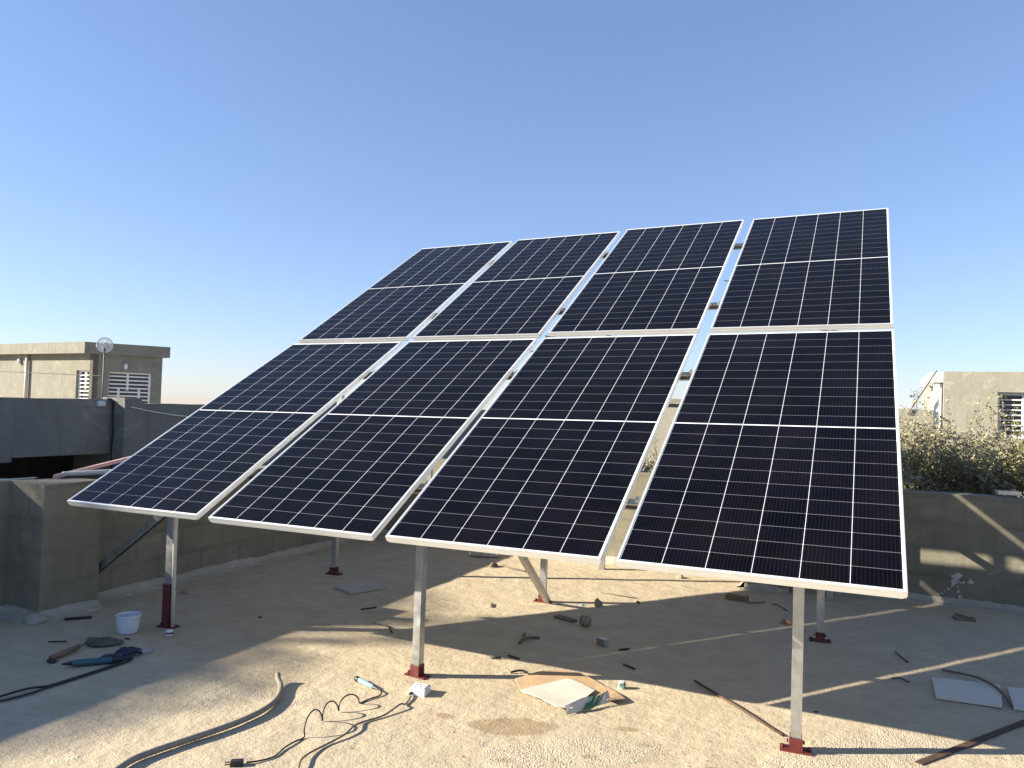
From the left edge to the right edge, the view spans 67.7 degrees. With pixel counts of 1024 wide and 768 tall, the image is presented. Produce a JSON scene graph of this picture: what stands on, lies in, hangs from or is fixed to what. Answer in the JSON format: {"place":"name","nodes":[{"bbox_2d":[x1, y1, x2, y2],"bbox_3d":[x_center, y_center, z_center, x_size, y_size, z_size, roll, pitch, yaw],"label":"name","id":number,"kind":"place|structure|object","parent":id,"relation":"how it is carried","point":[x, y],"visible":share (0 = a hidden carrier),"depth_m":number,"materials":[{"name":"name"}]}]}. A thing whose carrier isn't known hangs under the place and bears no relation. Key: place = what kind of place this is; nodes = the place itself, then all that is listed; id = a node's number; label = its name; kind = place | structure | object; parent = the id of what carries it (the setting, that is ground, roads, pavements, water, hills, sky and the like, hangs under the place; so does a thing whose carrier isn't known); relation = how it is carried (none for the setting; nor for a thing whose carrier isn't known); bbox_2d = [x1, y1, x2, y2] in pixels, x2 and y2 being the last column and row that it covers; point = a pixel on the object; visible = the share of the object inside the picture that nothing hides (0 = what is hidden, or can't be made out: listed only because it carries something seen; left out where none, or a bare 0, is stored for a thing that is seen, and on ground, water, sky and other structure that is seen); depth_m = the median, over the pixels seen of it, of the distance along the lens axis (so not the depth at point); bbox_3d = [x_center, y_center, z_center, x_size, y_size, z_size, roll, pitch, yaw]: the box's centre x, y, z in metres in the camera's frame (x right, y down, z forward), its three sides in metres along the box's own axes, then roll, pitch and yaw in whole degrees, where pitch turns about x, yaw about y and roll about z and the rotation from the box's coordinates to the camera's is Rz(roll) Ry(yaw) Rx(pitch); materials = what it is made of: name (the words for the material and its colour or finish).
{"place":"outdoors","nodes":[
{"label":"outdoors","id":0,"kind":"place"},
{"bbox_2d":[0,342,169,402],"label":"rooftop house","id":1,"kind":"structure","parent":0,"point":[132,371],"depth_m":25.85,"materials":[{"name":"white paint"}]},
{"bbox_2d":[78,370,88,398],"bbox_3d":[-14.117,0.161,25.292,0.777,1.220,0.062,1,-2,31],"label":"window","id":2,"kind":"structure","parent":1,"relation":"in","point":[83,388],"depth_m":25.37,"materials":[{"name":"white paint"}]},
{"bbox_2d":[108,372,150,402],"bbox_3d":[-12.903,0.219,25.658,1.347,1.200,0.063,3,-2,-35],"label":"window","id":3,"kind":"structure","parent":1,"relation":"in","point":[121,384],"depth_m":25.70,"materials":[{"name":"white paint"}]},
{"bbox_2d":[161,396,487,409],"bbox_3d":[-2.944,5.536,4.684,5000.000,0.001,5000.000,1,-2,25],"label":"ground","id":4,"kind":"structure","parent":0,"point":[181,400],"depth_m":922.70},
{"bbox_2d":[0,397,485,478],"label":"neighbour building","id":5,"kind":"structure","parent":4,"relation":"on","point":[44,438],"depth_m":8.33,"materials":[{"name":"grey concrete"}]},
{"bbox_2d":[97,401,105,405],"bbox_3d":[-4.470,0.212,8.289,0.060,0.060,0.090,1,-2,25],"label":"junction box","id":6,"kind":"object","parent":5,"relation":"attached to","point":[101,403],"visible":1,"depth_m":8.27,"materials":[{"name":"plastic"}]},
{"bbox_2d":[96,337,112,398],"bbox_3d":[-4.808,-0.027,8.972,0.181,1.045,0.040,3,-2,-28],"label":"antenna mast","id":7,"kind":"object","parent":5,"relation":"on","point":[104,351],"visible":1,"depth_m":8.97,"materials":[{"name":"silver metal"}]},
{"bbox_2d":[0,371,98,375],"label":"cable","id":8,"kind":"object","parent":7,"relation":"attached to","point":[50,373],"visible":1,"depth_m":9.10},
{"bbox_2d":[107,398,114,468],"bbox_3d":[-4.425,0.772,8.381,0.091,1.240,0.039,2,-2,-7],"label":"cable","id":9,"kind":"object","parent":5,"relation":"hanging from","point":[113,408],"visible":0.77,"depth_m":8.38,"materials":[{"name":"black rubber"}]},
{"bbox_2d":[131,407,187,416],"bbox_3d":[-3.855,0.357,9.105,0.017,0.156,1.581,1,-2,25],"label":"cable","id":10,"kind":"object","parent":5,"relation":"attached to","point":[158,412],"visible":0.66,"depth_m":8.71,"materials":[{"name":"white paint"}]},
{"bbox_2d":[643,438,659,472],"bbox_3d":[2.105,3.278,10.243,0.870,5.154,0.876,2,-2,-16],"label":"shrub","id":11,"kind":"object","parent":4,"relation":"on","point":[650,462],"visible":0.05,"depth_m":10.32,"materials":[{"name":"grey plant"}]},
{"bbox_2d":[898,409,932,491],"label":"boundary wall","id":12,"kind":"structure","parent":4,"relation":"on","point":[920,413],"depth_m":18.78,"materials":[{"name":"beige concrete"}]},
{"bbox_2d":[906,370,936,413],"bbox_3d":[10.043,0.204,18.701,0.658,1.102,0.050,1,-2,25],"label":"pole","id":13,"kind":"object","parent":12,"relation":"attached to","point":[928,382],"visible":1,"depth_m":18.66,"materials":[{"name":"silver metal"}]},
{"bbox_2d":[898,388,1007,491],"bbox_3d":[4.575,2.942,8.893,1.852,5.906,1.671,2,-2,-3],"label":"shrub","id":14,"kind":"object","parent":4,"relation":"on","point":[914,472],"visible":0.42,"depth_m":8.65,"materials":[{"name":"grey plant"}]},
{"bbox_2d":[900,383,1023,496],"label":"shrub","id":15,"kind":"object","parent":4,"relation":"on","point":[990,486],"visible":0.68,"depth_m":8.63,"materials":[{"name":"green plant"}]},
{"bbox_2d":[984,396,1023,496],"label":"shrub","id":16,"kind":"object","parent":4,"relation":"on","point":[1001,459],"visible":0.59,"depth_m":8.59,"materials":[{"name":"green plant"}]},
{"bbox_2d":[0,0,1023,409],"label":"sky","id":17,"kind":"structure","parent":0,"point":[211,182],"materials":[{"name":"blue"}]},
{"bbox_2d":[640,399,681,472],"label":"distant house","id":18,"kind":"structure","parent":0,"point":[666,422],"depth_m":18.36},
{"bbox_2d":[921,371,1023,496],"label":"distant house","id":19,"kind":"structure","parent":0,"point":[964,391],"depth_m":18.24,"materials":[{"name":"white paint"}]},
{"bbox_2d":[998,392,1023,438],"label":"window","id":20,"kind":"structure","parent":19,"relation":"in","point":[1011,399],"depth_m":18.09,"materials":[{"name":"white paint"}]},
{"bbox_3d":[1.143,3.542,0.180,12.840,3.976,13.160,1,-2,25],"label":"building","id":21,"kind":"object","parent":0,"visible":0},
{"bbox_2d":[0,536,1023,767],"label":"rooftop floor","id":22,"kind":"structure","parent":21,"relation":"on","point":[851,683],"depth_m":4.26,"materials":[{"name":"concrete"}]},
{"bbox_2d":[0,659,130,701],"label":"power cord","id":23,"kind":"object","parent":22,"relation":"on","point":[44,687],"visible":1,"depth_m":3.85,"materials":[{"name":"black rubber"}]},
{"bbox_2d":[64,616,91,620],"bbox_3d":[-2.850,1.538,5.013,0.156,0.017,0.020,3,-2,-25],"label":"cable scrap","id":24,"kind":"object","parent":22,"relation":"on","point":[78,618],"visible":1,"depth_m":5.01,"materials":[{"name":"black rubber"}]},
{"bbox_2d":[47,637,123,663],"bbox_3d":[-2.496,1.511,4.407,0.215,0.055,0.448,1,-2,25],"label":"trowel","id":25,"kind":"object","parent":22,"relation":"on","point":[94,641],"visible":1,"depth_m":4.47,"materials":[{"name":"brown wood"}]},
{"bbox_2d":[49,657,126,665],"bbox_3d":[-2.313,1.518,4.169,0.376,0.037,0.038,2,-2,-22],"label":"die grinder","id":26,"kind":"object","parent":22,"relation":"on","point":[92,661],"visible":1,"depth_m":4.16,"materials":[{"name":"teal plastic"}]},
{"bbox_2d":[101,646,151,663],"bbox_3d":[-2.193,1.529,4.313,0.169,0.048,0.310,1,-2,25],"label":"work glove","id":27,"kind":"object","parent":22,"relation":"on","point":[126,652],"visible":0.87,"depth_m":4.33,"materials":[{"name":"blue fabric"}]},
{"bbox_2d":[115,611,141,634],"bbox_3d":[-2.399,1.494,4.771,0.150,0.112,0.148,1,-2,25],"label":"bucket","id":28,"kind":"object","parent":22,"relation":"on","point":[127,622],"visible":1,"depth_m":4.73,"materials":[{"name":"plastic"}]},
{"bbox_2d":[166,629,172,635],"bbox_3d":[-2.125,1.542,4.734,0.044,0.034,0.044,1,-2,25],"label":"pot","id":29,"kind":"object","parent":22,"relation":"on","point":[169,632],"visible":1,"depth_m":4.72,"materials":[{"name":"white plastic"}]},
{"bbox_2d":[0,466,358,625],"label":"parapet wall","id":30,"kind":"structure","parent":22,"relation":"on","point":[56,548],"depth_m":5.26,"materials":[{"name":"paint"}]},
{"bbox_2d":[0,477,37,479],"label":"angle bar","id":31,"kind":"object","parent":30,"relation":"on","point":[29,478],"visible":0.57,"depth_m":5.29,"materials":[{"name":"metal"}]},
{"bbox_2d":[62,469,111,476],"bbox_3d":[-2.918,0.678,5.988,0.038,0.051,1.205,1,-2,30],"label":"conduit pipe","id":32,"kind":"object","parent":30,"relation":"on","point":[86,473],"visible":0.31,"depth_m":5.60,"materials":[{"name":"silver metal"}]},
{"bbox_2d":[53,456,130,478],"bbox_3d":[-3.252,0.632,6.451,0.027,0.125,2.202,2,-2,-2],"label":"pink bar","id":33,"kind":"object","parent":30,"relation":"on","point":[92,467],"visible":0.5,"depth_m":5.89,"materials":[{"name":"metal"}]},
{"bbox_2d":[180,590,188,594],"bbox_3d":[-2.474,1.572,5.762,0.061,0.019,0.117,3,-2,-24],"label":"mortar crumb","id":34,"kind":"object","parent":22,"relation":"on","point":[183,592],"visible":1,"depth_m":5.74,"materials":[{"name":"concrete"}]},
{"bbox_2d":[114,672,283,767],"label":"hose","id":35,"kind":"object","parent":22,"relation":"on","point":[192,737],"visible":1,"depth_m":3.33,"materials":[{"name":"grey plastic"}]},
{"bbox_2d":[225,758,243,766],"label":"plug","id":36,"kind":"object","parent":22,"relation":"on","point":[238,762],"visible":1,"depth_m":3.08,"materials":[{"name":"grey plastic"}]},
{"bbox_2d":[246,688,381,762],"bbox_3d":[-0.868,1.523,3.507,0.080,0.083,0.920,1,-2,25],"label":"looped cord","id":37,"kind":"object","parent":22,"relation":"on","point":[321,714],"visible":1,"depth_m":3.52,"materials":[{"name":"black rubber"}]},
{"bbox_2d":[298,694,410,767],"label":"extension cable","id":38,"kind":"object","parent":22,"relation":"on","point":[341,736],"visible":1,"depth_m":3.43,"materials":[{"name":"plastic"}]},
{"bbox_2d":[334,581,385,593],"bbox_3d":[-1.207,1.619,6.074,0.328,0.012,0.262,3,-2,-42],"label":"stone tile","id":39,"kind":"object","parent":22,"relation":"on","point":[355,588],"visible":1,"depth_m":6.05,"materials":[{"name":"grey stone"}]},
{"bbox_2d":[348,674,378,688],"bbox_3d":[-0.785,1.569,4.021,0.029,0.029,0.280,3,-2,-45],"label":"electric tester","id":40,"kind":"object","parent":22,"relation":"on","point":[360,680],"visible":1,"depth_m":4.00,"materials":[{"name":"white plastic"}]},
{"bbox_2d":[373,622,392,632],"bbox_3d":[-0.835,1.599,5.029,0.046,0.016,0.250,3,-2,-38],"label":"cable scrap","id":41,"kind":"object","parent":22,"relation":"on","point":[388,626],"visible":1,"depth_m":5.06,"materials":[{"name":"black rubber"}]},
{"bbox_2d":[409,683,430,696],"bbox_3d":[-0.474,1.567,3.905,0.086,0.042,0.103,1,-2,15],"label":"socket box","id":42,"kind":"object","parent":22,"relation":"on","point":[419,690],"visible":1,"depth_m":3.88,"materials":[{"name":"white plastic"}]},
{"bbox_2d":[99,242,837,755],"bbox_3d":[-0.009,0.134,5.832,5.082,3.045,3.621,1,-2,25],"label":"mounting frame","id":43,"kind":"object","parent":22,"relation":"on","point":[795,744],"visible":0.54,"depth_m":4.19,"materials":[{"name":"metal"}]},
{"bbox_2d":[170,518,177,626],"bbox_3d":[-2.161,1.093,4.890,0.032,0.921,0.043,1,-2,25],"label":"conduit pipe","id":44,"kind":"object","parent":43,"relation":"on","point":[174,565],"visible":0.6,"depth_m":4.88,"materials":[{"name":"silver metal"}]},
{"bbox_2d":[67,342,401,519],"bbox_3d":[-1.849,0.211,5.506,1.124,0.037,2.333,0,28,25],"label":"solar panel","id":45,"kind":"object","parent":43,"relation":"attached to","point":[201,462],"visible":1,"depth_m":5.23,"materials":[{"name":"glass"}]},
{"bbox_2d":[208,338,536,540],"bbox_3d":[-0.764,0.223,5.009,1.124,0.038,2.333,0,28,25],"label":"solar panel","id":46,"kind":"object","parent":43,"relation":"attached to","point":[362,459],"visible":1,"depth_m":4.72,"materials":[{"name":"glass"}]},
{"bbox_2d":[299,241,512,343],"bbox_3d":[-0.936,-0.939,7.438,1.124,0.038,2.333,0,29,25],"label":"solar panel","id":47,"kind":"object","parent":43,"relation":"attached to","point":[408,299],"visible":1,"depth_m":7.22,"materials":[{"name":"glass"}]},
{"bbox_2d":[413,231,619,340],"bbox_3d":[0.137,-0.938,6.936,1.124,0.037,2.333,0,29,25],"label":"solar panel","id":48,"kind":"object","parent":43,"relation":"attached to","point":[522,288],"visible":1,"depth_m":6.70,"materials":[{"name":"glass"}]},
{"bbox_2d":[385,334,696,564],"bbox_3d":[0.315,0.225,4.507,1.124,0.037,2.333,0,28,25],"label":"solar panel","id":49,"kind":"object","parent":43,"relation":"attached to","point":[546,458],"visible":1,"depth_m":4.19,"materials":[{"name":"glass"}]},
{"bbox_2d":[548,220,743,336],"bbox_3d":[1.222,-0.945,6.440,1.124,0.035,2.333,0,30,25],"label":"solar panel","id":50,"kind":"object","parent":43,"relation":"attached to","point":[656,280],"visible":1,"depth_m":6.20,"materials":[{"name":"glass"}]},
{"bbox_2d":[616,329,907,598],"bbox_3d":[1.401,0.231,4.002,1.124,0.037,2.333,0,28,25],"label":"solar panel","id":51,"kind":"object","parent":43,"relation":"attached to","point":[778,461],"visible":1,"depth_m":3.65,"materials":[{"name":"glass"}]},
{"bbox_2d":[710,208,892,332],"bbox_3d":[2.311,-0.938,5.926,1.124,0.035,2.333,0,30,25],"label":"solar panel","id":52,"kind":"object","parent":43,"relation":"attached to","point":[822,271],"visible":1,"depth_m":5.67,"materials":[{"name":"glass"}]},
{"bbox_2d":[469,552,499,557],"bbox_3d":[-0.274,1.677,7.487,0.304,0.058,0.086,1,-2,11],"label":"crushed bottle","id":53,"kind":"object","parent":22,"relation":"on","point":[483,554],"visible":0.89,"depth_m":7.46,"materials":[{"name":"clear plastic"}]},
{"bbox_2d":[489,562,497,567],"bbox_3d":[-0.170,1.669,7.066,0.084,0.045,0.103,1,-2,17],"label":"rubble lump","id":54,"kind":"object","parent":22,"relation":"on","point":[493,564],"visible":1,"depth_m":7.03,"materials":[{"name":"grey concrete"}]},
{"bbox_2d":[501,564,525,571],"bbox_3d":[0.003,1.682,6.986,0.056,0.018,0.370,3,-2,-39],"label":"twig","id":55,"kind":"object","parent":22,"relation":"on","point":[513,568],"visible":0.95,"depth_m":6.93,"materials":[{"name":"brown wood"}]},
{"bbox_2d":[510,669,527,672],"bbox_3d":[0.039,1.605,4.263,0.100,0.016,0.026,2,-2,-3],"label":"cable scrap","id":56,"kind":"object","parent":22,"relation":"on","point":[520,670],"visible":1,"depth_m":4.26,"materials":[{"name":"black rubber"}]},
{"bbox_2d":[25,549,1022,767],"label":"grit","id":57,"kind":"object","parent":22,"relation":"on","point":[609,725],"visible":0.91,"depth_m":3.41,"materials":[{"name":"concrete"}]},
{"bbox_2d":[518,636,539,643],"bbox_3d":[0.097,1.624,4.856,0.190,0.022,0.053,3,-2,-44],"label":"twig","id":58,"kind":"object","parent":22,"relation":"on","point":[527,637],"visible":1,"depth_m":4.88,"materials":[{"name":"brown wood"}]},
{"bbox_2d":[554,615,576,622],"bbox_3d":[0.376,1.648,5.358,0.058,0.016,0.172,3,-2,-45],"label":"wood scrap","id":59,"kind":"object","parent":22,"relation":"on","point":[567,619],"visible":1,"depth_m":5.34,"materials":[{"name":"brown wood"}]},
{"bbox_2d":[515,670,624,714],"bbox_3d":[0.269,1.586,3.997,0.466,0.049,0.530,3,-2,-34],"label":"cardboard carton","id":60,"kind":"object","parent":22,"relation":"on","point":[572,692],"visible":1,"depth_m":3.95,"materials":[{"name":"white cardboard"}]},
{"bbox_2d":[579,615,590,626],"bbox_3d":[0.505,1.621,5.220,0.060,0.072,0.072,1,-2,37],"label":"round offcut","id":61,"kind":"object","parent":22,"relation":"on","point":[585,620],"visible":1,"depth_m":5.20,"materials":[{"name":"concrete"}]},
{"bbox_2d":[594,598,602,606],"bbox_3d":[0.648,1.647,5.753,0.061,0.065,0.064,3,-2,-28],"label":"stone","id":62,"kind":"object","parent":22,"relation":"on","point":[598,602],"visible":1,"depth_m":5.73,"materials":[{"name":"stone"}]},
{"bbox_2d":[596,636,607,646],"bbox_3d":[0.567,1.622,4.799,0.034,0.048,0.072,3,-2,-45],"label":"steel block","id":63,"kind":"object","parent":22,"relation":"on","point":[602,641],"depth_m":4.78,"materials":[{"name":"grey metal"}]},
{"bbox_2d":[618,680,625,688],"bbox_3d":[0.587,1.609,4.084,0.038,0.036,0.038,1,-2,25],"label":"bottle cap","id":64,"kind":"object","parent":22,"relation":"on","point":[621,684],"visible":1,"depth_m":4.07,"materials":[{"name":"white plastic"}]},
{"bbox_2d":[378,458,1023,614],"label":"parapet wall","id":65,"kind":"structure","parent":22,"relation":"on","point":[964,550],"depth_m":6.18,"materials":[{"name":"paint"}]},
{"bbox_2d":[995,490,1021,495],"bbox_3d":[3.979,0.872,6.118,0.161,0.030,0.080,1,-2,18],"label":"steel offcut","id":66,"kind":"object","parent":65,"relation":"on","point":[1007,492],"visible":1,"depth_m":6.09,"materials":[{"name":"silver metal"}]},
{"bbox_2d":[725,593,748,601],"bbox_3d":[1.796,1.703,6.089,0.172,0.038,0.072,1,-2,34],"label":"wood scrap","id":67,"kind":"object","parent":22,"relation":"on","point":[737,597],"visible":1,"depth_m":6.06,"materials":[{"name":"brown wood"}]},
{"bbox_2d":[693,679,783,735],"bbox_3d":[1.128,1.627,3.867,0.017,0.020,0.718,2,-2,-20],"label":"rebar rod","id":68,"kind":"object","parent":22,"relation":"on","point":[742,709],"visible":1,"depth_m":3.81,"materials":[{"name":"metal"}]},
{"bbox_2d":[780,618,792,625],"bbox_3d":[1.965,1.694,5.439,0.101,0.036,0.074,0,-2,41],"label":"brick chip","id":69,"kind":"object","parent":22,"relation":"on","point":[785,621],"visible":0.82,"depth_m":5.42,"materials":[{"name":"orange brick"}]},
{"bbox_2d":[891,677,909,682],"bbox_3d":[2.204,1.675,4.329,0.096,0.013,0.027,1,-2,38],"label":"cable scrap","id":70,"kind":"object","parent":22,"relation":"on","point":[900,678],"visible":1,"depth_m":4.34,"materials":[{"name":"black rubber"}]},
{"bbox_2d":[952,615,975,621],"bbox_3d":[3.375,1.750,5.700,0.142,0.021,0.076,1,-2,19],"label":"wood scrap","id":71,"kind":"object","parent":22,"relation":"on","point":[963,618],"visible":1,"depth_m":5.68,"materials":[{"name":"brown wood"}]},
{"bbox_2d":[932,677,1001,707],"bbox_3d":[2.497,1.680,4.170,0.341,0.014,0.389,1,-2,25],"label":"board","id":72,"kind":"object","parent":22,"relation":"on","point":[980,693],"visible":1,"depth_m":4.14,"materials":[{"name":"white"}]},
{"bbox_2d":[942,669,1013,707],"bbox_3d":[2.620,1.677,4.245,0.103,0.035,0.567,2,-2,-5],"label":"bent rod","id":73,"kind":"object","parent":72,"relation":"on","point":[991,684],"visible":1,"depth_m":4.30,"materials":[{"name":"black metal"}]},
{"bbox_2d":[915,719,1023,764],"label":"angle iron","id":74,"kind":"object","parent":22,"relation":"on","point":[956,748],"visible":0.85,"depth_m":3.50,"materials":[{"name":"metal"}]},
{"bbox_2d":[1007,687,1023,710],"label":"board","id":75,"kind":"object","parent":22,"relation":"on","point":[1016,695],"visible":1,"depth_m":4.08,"materials":[{"name":"white"}]}
]}

